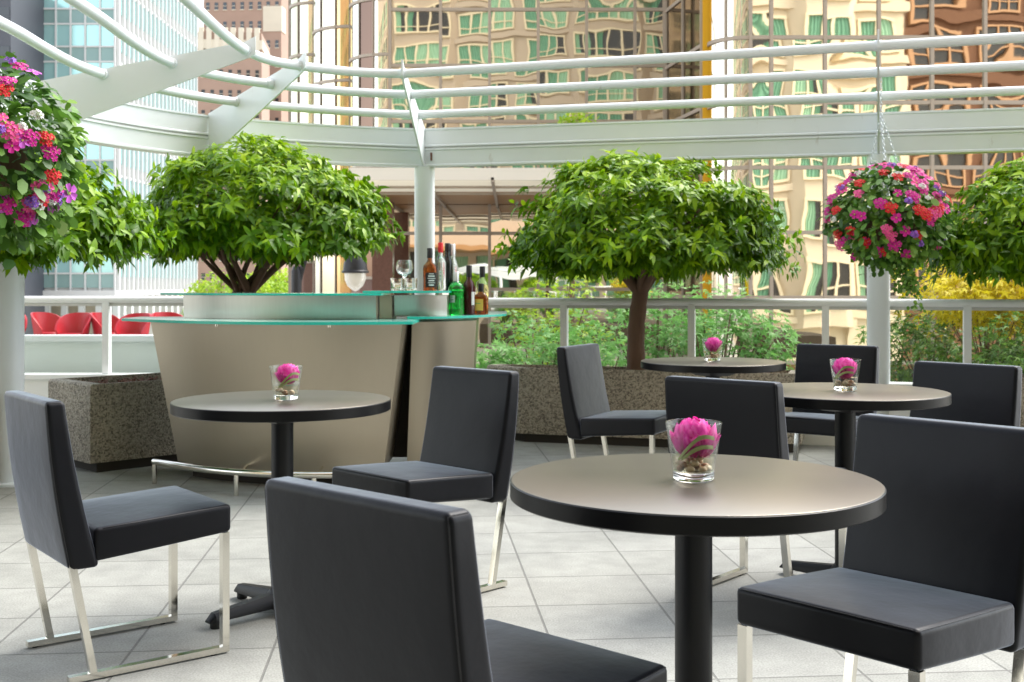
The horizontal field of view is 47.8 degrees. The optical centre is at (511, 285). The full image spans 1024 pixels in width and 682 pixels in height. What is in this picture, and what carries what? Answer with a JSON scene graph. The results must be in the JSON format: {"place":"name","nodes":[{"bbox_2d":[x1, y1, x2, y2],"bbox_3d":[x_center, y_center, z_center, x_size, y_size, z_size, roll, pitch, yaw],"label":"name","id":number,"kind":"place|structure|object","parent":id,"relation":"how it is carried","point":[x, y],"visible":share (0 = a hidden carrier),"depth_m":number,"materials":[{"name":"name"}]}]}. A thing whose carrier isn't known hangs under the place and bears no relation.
{"place":"outdoors","nodes":[
{"label":"outdoors","id":0,"kind":"place"},
{"bbox_2d":[43,0,197,334],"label":"office building","id":1,"kind":"structure","parent":0,"point":[168,27],"depth_m":109.92,"materials":[{"name":"grey"}]},
{"bbox_2d":[44,261,54,272],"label":"window","id":2,"kind":"structure","parent":1,"relation":"in","point":[45,271],"depth_m":107.13,"materials":[{"name":"teal glass"}]},
{"bbox_2d":[44,63,54,79],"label":"window","id":3,"kind":"structure","parent":1,"relation":"in","point":[49,68],"depth_m":107.13,"materials":[{"name":"teal glass"}]},
{"bbox_2d":[44,25,54,45],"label":"window","id":4,"kind":"structure","parent":1,"relation":"in","point":[49,30],"depth_m":107.13,"materials":[{"name":"teal glass"}]},
{"bbox_2d":[44,0,54,7],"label":"window","id":5,"kind":"structure","parent":1,"relation":"in","point":[47,3],"depth_m":107.13,"materials":[{"name":"teal glass"}]},
{"bbox_2d":[57,257,69,272],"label":"window","id":6,"kind":"structure","parent":1,"relation":"in","point":[62,267],"depth_m":107.13,"materials":[{"name":"teal glass"}]},
{"bbox_2d":[57,63,69,77],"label":"window","id":7,"kind":"structure","parent":1,"relation":"in","point":[62,69],"depth_m":107.13,"materials":[{"name":"teal glass"}]},
{"bbox_2d":[57,25,69,45],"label":"window","id":8,"kind":"structure","parent":1,"relation":"in","point":[63,31],"depth_m":107.13,"materials":[{"name":"teal glass"}]},
{"bbox_2d":[57,0,69,7],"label":"window","id":9,"kind":"structure","parent":1,"relation":"in","point":[60,3],"depth_m":107.13,"materials":[{"name":"teal glass"}]},
{"bbox_2d":[72,68,82,74],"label":"window","id":10,"kind":"structure","parent":1,"relation":"in","point":[74,71],"depth_m":107.13,"materials":[{"name":"teal glass"}]},
{"bbox_2d":[72,259,83,272],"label":"window","id":11,"kind":"structure","parent":1,"relation":"in","point":[76,268],"depth_m":107.13,"materials":[{"name":"teal glass"}]},
{"bbox_2d":[72,25,83,45],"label":"window","id":12,"kind":"structure","parent":1,"relation":"in","point":[77,30],"depth_m":107.13,"materials":[{"name":"teal glass"}]},
{"bbox_2d":[86,262,98,272],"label":"window","id":13,"kind":"structure","parent":1,"relation":"in","point":[95,270],"depth_m":107.13,"materials":[{"name":"teal glass"}]},
{"bbox_2d":[86,144,98,158],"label":"window","id":14,"kind":"structure","parent":1,"relation":"in","point":[92,151],"depth_m":107.13,"materials":[{"name":"teal glass"}]},
{"bbox_2d":[86,25,98,45],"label":"window","id":15,"kind":"structure","parent":1,"relation":"in","point":[92,31],"depth_m":107.13,"materials":[{"name":"teal glass"}]},
{"bbox_2d":[86,0,98,7],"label":"window","id":16,"kind":"structure","parent":1,"relation":"in","point":[95,3],"depth_m":107.13,"materials":[{"name":"teal glass"}]},
{"bbox_2d":[87,63,98,67],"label":"window","id":17,"kind":"structure","parent":1,"relation":"in","point":[93,64],"depth_m":107.13,"materials":[{"name":"teal glass"}]},
{"bbox_2d":[101,256,113,272],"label":"window","id":18,"kind":"structure","parent":1,"relation":"in","point":[107,268],"depth_m":107.13,"materials":[{"name":"teal glass"}]},
{"bbox_2d":[101,176,113,193],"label":"window","id":19,"kind":"structure","parent":1,"relation":"in","point":[112,179],"depth_m":107.13,"materials":[{"name":"teal glass"}]},
{"bbox_2d":[101,146,113,158],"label":"window","id":20,"kind":"structure","parent":1,"relation":"in","point":[106,152],"depth_m":107.13,"materials":[{"name":"teal glass"}]},
{"bbox_2d":[101,63,113,68],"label":"window","id":21,"kind":"structure","parent":1,"relation":"in","point":[103,65],"depth_m":107.13,"materials":[{"name":"teal glass"}]},
{"bbox_2d":[101,26,113,45],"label":"window","id":22,"kind":"structure","parent":1,"relation":"in","point":[107,38],"depth_m":107.13,"materials":[{"name":"teal glass"}]},
{"bbox_2d":[101,0,113,7],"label":"window","id":23,"kind":"structure","parent":1,"relation":"in","point":[104,3],"depth_m":107.13,"materials":[{"name":"teal glass"}]},
{"bbox_2d":[120,178,171,200],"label":"ribbon window","id":24,"kind":"structure","parent":1,"relation":"in","point":[120,178],"depth_m":112.49,"materials":[{"name":"white glass"}]},
{"bbox_2d":[120,149,171,176],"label":"ribbon window","id":25,"kind":"structure","parent":1,"relation":"in","point":[120,149],"depth_m":114.93,"materials":[{"name":"white glass"}]},
{"bbox_2d":[120,255,191,278],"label":"ribbon window","id":26,"kind":"structure","parent":1,"relation":"in","point":[147,255],"depth_m":117.80,"materials":[{"name":"white glass"}]},
{"bbox_2d":[120,65,191,112],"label":"ribbon window","id":27,"kind":"structure","parent":1,"relation":"in","point":[120,65],"depth_m":121.51,"materials":[{"name":"white glass"}]},
{"bbox_2d":[120,40,191,90],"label":"ribbon window","id":28,"kind":"structure","parent":1,"relation":"in","point":[120,40],"depth_m":112.19,"materials":[{"name":"white glass"}]},
{"bbox_2d":[120,0,191,53],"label":"ribbon window","id":29,"kind":"structure","parent":1,"relation":"in","point":[120,0],"depth_m":117.49,"materials":[{"name":"white glass"}]},
{"bbox_2d":[151,0,191,33],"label":"ribbon window","id":30,"kind":"structure","parent":1,"relation":"in","point":[151,0],"depth_m":126.97,"materials":[{"name":"white glass"}]},
{"bbox_2d":[196,0,203,26],"label":"sky","id":31,"kind":"structure","parent":0,"point":[201,2],"materials":[{"name":"white"}]},
{"bbox_2d":[198,26,270,292],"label":"brick tower","id":32,"kind":"structure","parent":0,"point":[209,39],"depth_m":150.46,"materials":[{"name":"brown"}]},
{"bbox_2d":[255,70,258,77],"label":"window","id":33,"kind":"structure","parent":32,"relation":"in","point":[256,71],"depth_m":150.85,"materials":[{"name":"grey"}]},
{"bbox_2d":[204,0,287,281],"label":"brick tower","id":34,"kind":"structure","parent":0,"point":[269,18],"depth_m":164.50,"materials":[{"name":"grey"}]},
{"bbox_2d":[206,3,209,10],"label":"window","id":35,"kind":"structure","parent":34,"relation":"in","point":[207,4],"depth_m":164.91,"materials":[{"name":"grey glass"}]},
{"bbox_2d":[223,2,226,10],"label":"window","id":36,"kind":"structure","parent":34,"relation":"in","point":[224,3],"depth_m":164.71,"materials":[{"name":"grey glass"}]},
{"bbox_2d":[240,2,243,9],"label":"window","id":37,"kind":"structure","parent":34,"relation":"in","point":[241,3],"depth_m":164.55,"materials":[{"name":"grey glass"}]},
{"bbox_2d":[249,2,252,9],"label":"window","id":38,"kind":"structure","parent":34,"relation":"in","point":[250,3],"depth_m":164.47,"materials":[{"name":"grey glass"}]},
{"bbox_2d":[275,40,278,47],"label":"window","id":39,"kind":"structure","parent":34,"relation":"in","point":[276,41],"depth_m":164.19,"materials":[{"name":"grey glass"}]},
{"bbox_2d":[113,131,405,292],"bbox_3d":[-1.802,-0.178,8.046,2.081,1.757,2.075,0,0,0],"label":"dome tree","id":40,"kind":"object","parent":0,"point":[327,209],"visible":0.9,"depth_m":7.47,"materials":[{"name":"green plant"}]},
{"bbox_2d":[0,440,1013,681],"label":"terrace floor","id":41,"kind":"structure","parent":0,"point":[612,590],"depth_m":4.25,"materials":[{"name":"grey tile"}]},
{"bbox_2d":[25,296,182,397],"bbox_3d":[-2.960,0.610,9.020,4.480,1.054,0.200,0,0,0],"label":"glass railing","id":42,"kind":"object","parent":41,"relation":"on","point":[36,383],"visible":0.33,"depth_m":8.99,"materials":[{"name":"white paint"}]},
{"bbox_2d":[48,373,181,472],"bbox_3d":[-2.103,0.868,7.846,0.600,0.538,1.850,0,0,45],"label":"planter","id":43,"kind":"object","parent":41,"relation":"on","point":[118,422],"visible":0.27,"depth_m":7.15,"materials":[{"name":"grey stone"}]},
{"bbox_2d":[4,390,229,681],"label":"dining chair","id":44,"kind":"object","parent":41,"relation":"on","point":[67,526],"visible":1,"depth_m":3.44,"materials":[{"name":"black leather"}]},
{"bbox_2d":[170,390,390,629],"bbox_3d":[-0.798,0.767,4.020,0.750,0.740,0.750,0,0,-45],"label":"round table","id":45,"kind":"object","parent":41,"relation":"on","point":[280,416],"visible":0.72,"depth_m":3.92,"materials":[{"name":"black"}]},
{"bbox_2d":[269,363,302,399],"bbox_3d":[-0.786,0.334,4.020,0.115,0.126,0.115,0,0,-29],"label":"flower vase","id":46,"kind":"object","parent":45,"relation":"on","point":[286,374],"visible":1,"depth_m":3.99,"materials":[{"name":"clear glass"}]},
{"bbox_2d":[122,291,506,495],"bbox_3d":[-0.950,0.585,6.946,2.550,1.105,1.613,0,0,-25],"label":"bar counter","id":47,"kind":"object","parent":41,"relation":"on","point":[364,341],"visible":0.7,"depth_m":6.53,"materials":[{"name":"metal"}]},
{"bbox_2d":[390,278,402,290],"bbox_3d":[-0.684,-0.006,6.880,0.078,0.075,0.078,0,0,0],"label":"tumbler","id":48,"kind":"object","parent":47,"relation":"on","point":[396,284],"visible":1,"depth_m":6.85,"materials":[{"name":"clear glass"}]},
{"bbox_2d":[396,260,412,290],"bbox_3d":[-0.652,-0.061,7.020,0.106,0.185,0.106,0,0,0],"label":"wine goblet","id":49,"kind":"object","parent":47,"relation":"on","point":[404,268],"visible":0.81,"depth_m":6.98,"materials":[{"name":"clear glass"}]},
{"bbox_2d":[404,278,416,290],"bbox_3d":[-0.599,-0.006,6.850,0.078,0.075,0.078,0,0,0],"label":"tumbler","id":50,"kind":"object","parent":47,"relation":"on","point":[410,284],"visible":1,"depth_m":6.82,"materials":[{"name":"clear glass"}]},
{"bbox_2d":[423,248,436,290],"bbox_3d":[-0.492,-0.096,6.929,0.080,0.255,0.063,0,0,0],"label":"bottle","id":51,"kind":"object","parent":47,"relation":"on","point":[429,275],"visible":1,"depth_m":6.90,"materials":[{"name":"orange glass"}]},
{"bbox_2d":[435,242,445,290],"bbox_3d":[-0.431,-0.114,6.979,0.064,0.290,0.066,0,0,0],"label":"bottle","id":52,"kind":"object","parent":47,"relation":"on","point":[440,262],"visible":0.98,"depth_m":6.95,"materials":[{"name":"white"}]},
{"bbox_2d":[444,243,452,290],"bbox_3d":[-0.395,-0.114,7.080,0.066,0.290,0.066,0,0,0],"label":"bottle","id":53,"kind":"object","parent":47,"relation":"on","point":[448,260],"visible":0.69,"depth_m":7.05,"materials":[{"name":"black glass"}]},
{"bbox_2d":[450,244,457,281],"bbox_3d":[-0.365,-0.111,7.100,0.068,0.285,0.068,0,0,0],"label":"bottle","id":54,"kind":"object","parent":47,"relation":"on","point":[453,258],"visible":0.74,"depth_m":7.08,"materials":[{"name":"white"}]},
{"bbox_2d":[448,272,464,314],"bbox_3d":[-0.337,0.049,7.000,0.102,0.260,0.102,0,0,0],"label":"bottle","id":55,"kind":"object","parent":47,"relation":"on","point":[456,288],"visible":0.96,"depth_m":6.96,"materials":[{"name":"green glass"}]},
{"bbox_2d":[463,265,474,314],"bbox_3d":[-0.262,0.029,7.040,0.074,0.300,0.074,0,0,0],"label":"bottle","id":56,"kind":"object","parent":47,"relation":"on","point":[469,298],"visible":0.99,"depth_m":7.01,"materials":[{"name":"red glass"}]},
{"bbox_2d":[475,283,487,314],"bbox_3d":[-0.190,0.084,7.099,0.088,0.190,0.069,0,0,0],"label":"bottle","id":57,"kind":"object","parent":47,"relation":"on","point":[481,302],"visible":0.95,"depth_m":7.07,"materials":[{"name":"orange glass"}]},
{"bbox_2d":[476,266,488,312],"bbox_3d":[-0.188,0.029,7.320,0.080,0.300,0.080,0,0,0],"label":"bottle","id":58,"kind":"object","parent":47,"relation":"on","point":[482,279],"visible":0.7,"depth_m":7.30,"materials":[{"name":"green glass"}]},
{"bbox_2d":[332,366,518,591],"bbox_3d":[-0.324,0.732,4.366,0.456,0.810,0.556,0,0,45],"label":"dining chair","id":59,"kind":"object","parent":41,"relation":"on","point":[467,452],"visible":0.88,"depth_m":4.37,"materials":[{"name":"black leather"}]},
{"bbox_2d":[265,476,666,681],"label":"dining chair","id":60,"kind":"object","parent":41,"relation":"on","point":[368,586],"visible":1,"depth_m":1.82,"materials":[{"name":"black leather"}]},
{"bbox_2d":[0,0,1023,487],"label":"pergola","id":61,"kind":"object","parent":41,"relation":"on","point":[110,114],"visible":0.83,"depth_m":7.98,"materials":[{"name":"white paint"}]},
{"bbox_2d":[0,51,89,269],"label":"hanging basket","id":62,"kind":"object","parent":61,"relation":"hanging from","point":[42,201],"visible":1,"depth_m":4.21,"materials":[{"name":"multicoloured"}]},
{"bbox_2d":[817,77,956,312],"bbox_3d":[2.299,-0.588,7.126,0.811,1.502,0.794,0,0,0],"label":"hanging basket","id":63,"kind":"object","parent":61,"relation":"hanging from","point":[883,230],"visible":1,"depth_m":6.91,"materials":[{"name":"multicoloured"}]},
{"bbox_2d":[557,343,666,458],"bbox_3d":[0.585,0.732,6.211,0.556,0.810,0.456,0,0,28],"label":"dining chair","id":64,"kind":"object","parent":41,"relation":"on","point":[587,412],"visible":0.87,"depth_m":6.12,"materials":[{"name":"black leather"}]},
{"bbox_2d":[487,364,803,452],"bbox_3d":[0.899,0.868,8.333,2.321,0.538,0.348,0,0,17],"label":"planter","id":65,"kind":"object","parent":41,"relation":"on","point":[540,416],"visible":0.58,"depth_m":8.25,"materials":[{"name":"grey stone"}]},
{"bbox_2d":[492,147,804,369],"bbox_3d":[0.987,-0.143,8.329,2.263,1.681,2.148,0,0,0],"label":"dome tree","id":66,"kind":"object","parent":65,"relation":"in","point":[655,236],"visible":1,"depth_m":7.81,"materials":[{"name":"green plant"}]},
{"bbox_2d":[510,453,885,681],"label":"round table","id":67,"kind":"object","parent":41,"relation":"on","point":[737,496],"visible":0.86,"depth_m":2.26,"materials":[{"name":"black laminate"}]},
{"bbox_2d":[665,416,721,481],"bbox_3d":[0.371,0.332,2.363,0.115,0.129,0.115,0,0,0],"label":"flower vase","id":68,"kind":"object","parent":67,"relation":"on","point":[695,439],"visible":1,"depth_m":2.33,"materials":[{"name":"clear glass"}]},
{"bbox_2d":[641,357,785,377],"bbox_3d":[1.050,0.767,6.050,0.750,0.740,0.750,0,0,-29],"label":"round table","id":69,"kind":"object","parent":41,"relation":"on","point":[724,366],"visible":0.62,"depth_m":5.83,"materials":[{"name":"black"}]},
{"bbox_2d":[702,337,723,361],"bbox_3d":[1.050,0.333,6.050,0.115,0.126,0.115,0,0,33],"label":"flower vase","id":70,"kind":"object","parent":69,"relation":"on","point":[713,344],"visible":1,"depth_m":6.02,"materials":[{"name":"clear glass"}]},
{"bbox_2d":[665,376,846,584],"bbox_3d":[0.900,0.732,4.233,0.456,0.810,0.556,0,0,41],"label":"dining chair","id":71,"kind":"object","parent":41,"relation":"on","point":[750,415],"visible":0.29,"depth_m":3.99,"materials":[{"name":"black leather"}]},
{"bbox_2d":[489,298,1023,445],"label":"glass railing","id":72,"kind":"object","parent":41,"relation":"on","point":[825,306],"visible":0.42,"depth_m":8.36,"materials":[{"name":"white paint"}]},
{"bbox_2d":[785,344,878,460],"bbox_3d":[1.643,0.732,6.159,0.456,0.810,0.556,0,0,36],"label":"dining chair","id":73,"kind":"object","parent":41,"relation":"on","point":[813,363],"visible":0.41,"depth_m":6.28,"materials":[{"name":"black leather"}]},
{"bbox_2d":[779,382,951,573],"bbox_3d":[1.256,0.767,4.360,0.750,0.740,0.750,0,0,-40],"label":"round table","id":74,"kind":"object","parent":41,"relation":"on","point":[845,406],"visible":0.48,"depth_m":4.28,"materials":[{"name":"black"}]},
{"bbox_2d":[829,357,860,390],"bbox_3d":[1.256,0.333,4.360,0.115,0.127,0.115,0,0,23],"label":"flower vase","id":75,"kind":"object","parent":74,"relation":"on","point":[845,368],"visible":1,"depth_m":4.33,"materials":[{"name":"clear glass"}]},
{"bbox_2d":[737,413,1023,681],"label":"dining chair","id":76,"kind":"object","parent":41,"relation":"on","point":[929,574],"visible":0.98,"depth_m":2.63,"materials":[{"name":"black leather"}]},
{"bbox_2d":[910,361,1021,426],"bbox_3d":[1.717,0.732,4.676,0.556,0.810,0.456,0,0,-42],"label":"dining chair","id":77,"kind":"object","parent":41,"relation":"on","point":[986,393],"visible":0.27,"depth_m":4.77,"materials":[{"name":"black leather"}]},
{"bbox_2d":[1020,374,1023,426],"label":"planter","id":78,"kind":"object","parent":41,"relation":"on","point":[1022,412],"visible":0.08,"depth_m":7.51,"materials":[{"name":"grey"}]},
{"bbox_2d":[908,155,1023,289],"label":"dome tree","id":79,"kind":"object","parent":78,"relation":"in","point":[992,249],"visible":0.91,"depth_m":7.28,"materials":[{"name":"green plant"}]},
{"bbox_3d":[-3.365,0.868,6.425,0.770,0.538,0.950,0,0,0],"label":"planter","id":80,"kind":"object","parent":41,"relation":"on","visible":0},
{"bbox_2d":[0,121,177,278],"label":"dome tree","id":81,"kind":"object","parent":80,"relation":"in","point":[114,227],"visible":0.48,"depth_m":6.12,"materials":[{"name":"green plant"}]},
{"bbox_2d":[476,343,540,368],"bbox_3d":[-0.265,1.137,10.138,1.091,1.411,1.245,0,0,0],"label":"maple shrub","id":82,"kind":"object","parent":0,"point":[482,356],"visible":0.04,"depth_m":10.20,"materials":[{"name":"green plant"}]},
{"bbox_2d":[483,308,597,364],"bbox_3d":[0.215,0.995,10.784,1.288,1.693,1.481,0,0,0],"label":"maple shrub","id":83,"kind":"object","parent":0,"point":[545,345],"visible":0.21,"depth_m":10.72,"materials":[{"name":"green plant"}]},
{"bbox_2d":[494,275,624,364],"bbox_3d":[0.552,0.786,12.817,1.628,2.111,1.875,0,0,45],"label":"lime shrub","id":84,"kind":"object","parent":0,"point":[555,290],"visible":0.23,"depth_m":12.74,"materials":[{"name":"green plant"}]},
{"bbox_2d":[524,318,650,366],"bbox_3d":[0.712,1.063,10.309,1.266,1.558,1.331,0,0,0],"label":"maple shrub","id":85,"kind":"object","parent":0,"point":[609,360],"visible":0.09,"depth_m":10.30,"materials":[{"name":"green plant"}]},
{"bbox_2d":[585,279,743,366],"bbox_3d":[1.458,0.793,10.991,1.615,2.097,1.719,0,0,0],"label":"maple shrub","id":86,"kind":"object","parent":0,"point":[656,352],"visible":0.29,"depth_m":10.80,"materials":[{"name":"green plant"}]},
{"bbox_2d":[647,280,802,369],"bbox_3d":[1.837,0.893,10.536,1.517,1.898,1.636,0,0,-36],"label":"maple shrub","id":87,"kind":"object","parent":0,"point":[738,313],"visible":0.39,"depth_m":10.43,"materials":[{"name":"green plant"}]},
{"bbox_2d":[701,320,810,369],"bbox_3d":[2.291,1.076,10.365,1.316,1.534,1.352,0,0,-21],"label":"maple shrub","id":88,"kind":"object","parent":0,"point":[748,343],"visible":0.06,"depth_m":10.49,"materials":[{"name":"green plant"}]},
{"bbox_2d":[665,0,1023,381],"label":"glass wing","id":89,"kind":"structure","parent":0,"point":[800,190],"depth_m":31.00,"materials":[{"name":"glass"}]},
{"bbox_2d":[854,294,1011,381],"bbox_3d":[5.366,0.980,14.950,1.869,1.793,2.268,0,0,-36],"label":"dark shrub","id":90,"kind":"object","parent":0,"point":[903,374],"visible":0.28,"depth_m":14.64,"materials":[{"name":"green plant"}]},
{"bbox_2d":[890,212,1023,363],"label":"golden shrub","id":91,"kind":"object","parent":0,"point":[1005,290],"visible":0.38,"depth_m":13.60,"materials":[{"name":"yellow plant"}]},
{"bbox_2d":[906,311,1023,373],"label":"dark shrub","id":92,"kind":"object","parent":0,"point":[1013,355],"visible":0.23,"depth_m":12.85,"materials":[{"name":"green plant"}]},
{"bbox_3d":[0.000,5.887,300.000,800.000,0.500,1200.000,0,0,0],"label":"ground","id":93,"kind":"structure","parent":0,"visible":0},
{"bbox_2d":[0,0,44,334],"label":"slate tower","id":94,"kind":"structure","parent":93,"relation":"on","point":[27,15],"depth_m":103.67,"materials":[{"name":"grey"}]},
{"bbox_2d":[0,7,9,20],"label":"window","id":95,"kind":"structure","parent":94,"relation":"in","point":[4,11],"depth_m":99.93,"materials":[{"name":"grey glass"}]},
{"bbox_2d":[0,46,9,65],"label":"window","id":96,"kind":"structure","parent":94,"relation":"in","point":[3,49],"depth_m":99.93,"materials":[{"name":"grey glass"}]},
{"bbox_2d":[179,267,270,316],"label":"street tree","id":97,"kind":"object","parent":93,"relation":"on","point":[202,286],"visible":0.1,"depth_m":61.32,"materials":[{"name":"green plant"}]},
{"bbox_2d":[225,265,287,292],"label":"street tree","id":98,"kind":"object","parent":93,"relation":"on","point":[267,289],"visible":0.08,"depth_m":57.74,"materials":[{"name":"green plant"}]},
{"bbox_2d":[261,267,287,292],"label":"street tree","id":99,"kind":"object","parent":93,"relation":"on","point":[282,276],"visible":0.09,"depth_m":65.38,"materials":[{"name":"green plant"}]},
{"bbox_2d":[291,252,368,292],"bbox_3d":[-3.490,2.285,22.000,1.538,6.703,0.520,0,0,0],"label":"street lamp","id":100,"kind":"object","parent":93,"relation":"on","point":[354,271],"visible":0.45,"depth_m":21.87,"materials":[{"name":"white glass"}]},
{"bbox_2d":[288,0,665,368],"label":"glass tower","id":101,"kind":"structure","parent":93,"relation":"on","point":[474,208],"depth_m":35.50,"materials":[{"name":"beige glass"}]},
{"bbox_2d":[548,112,598,339],"bbox_3d":[1.322,0.775,26.995,1.573,9.824,1.615,0,0,0],"label":"garden tree","id":102,"kind":"object","parent":93,"relation":"on","point":[578,118],"visible":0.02,"depth_m":26.92,"materials":[{"name":"green plant"}]},
{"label":"neighbouring terrace","id":103,"kind":"structure","parent":0,"visible":0},
{"bbox_2d":[30,312,59,334],"bbox_3d":[-7.307,0.782,18.214,0.490,0.719,0.550,0,0,27],"label":"tub chair","id":104,"kind":"object","parent":103,"relation":"on","point":[43,323],"visible":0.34,"depth_m":18.34,"materials":[{"name":"red plastic"}]},
{"bbox_2d":[54,312,91,334],"bbox_3d":[-6.744,0.782,17.829,0.550,0.719,0.490,0,0,11],"label":"tub chair","id":105,"kind":"object","parent":103,"relation":"on","point":[78,323],"visible":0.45,"depth_m":17.97,"materials":[{"name":"red plastic"}]},
{"bbox_2d":[25,335,159,372],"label":"parapet wall","id":106,"kind":"structure","parent":103,"relation":"on","point":[76,353],"depth_m":9.36,"materials":[{"name":"white paint"}]},
{"bbox_2d":[90,312,118,334],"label":"tub chair","id":107,"kind":"object","parent":103,"relation":"on","point":[96,320],"visible":0.23,"depth_m":17.88,"materials":[{"name":"red plastic"}]},
{"bbox_2d":[114,313,151,334],"bbox_3d":[-5.729,0.782,17.529,0.550,0.719,0.490,0,0,17],"label":"tub chair","id":108,"kind":"object","parent":103,"relation":"on","point":[130,328],"visible":0.4,"depth_m":17.66,"materials":[{"name":"red plastic"}]},
{"bbox_2d":[152,312,182,316],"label":"tub chair","id":109,"kind":"object","parent":103,"relation":"on","point":[163,314],"visible":0.11,"depth_m":18.41,"materials":[{"name":"red plastic"}]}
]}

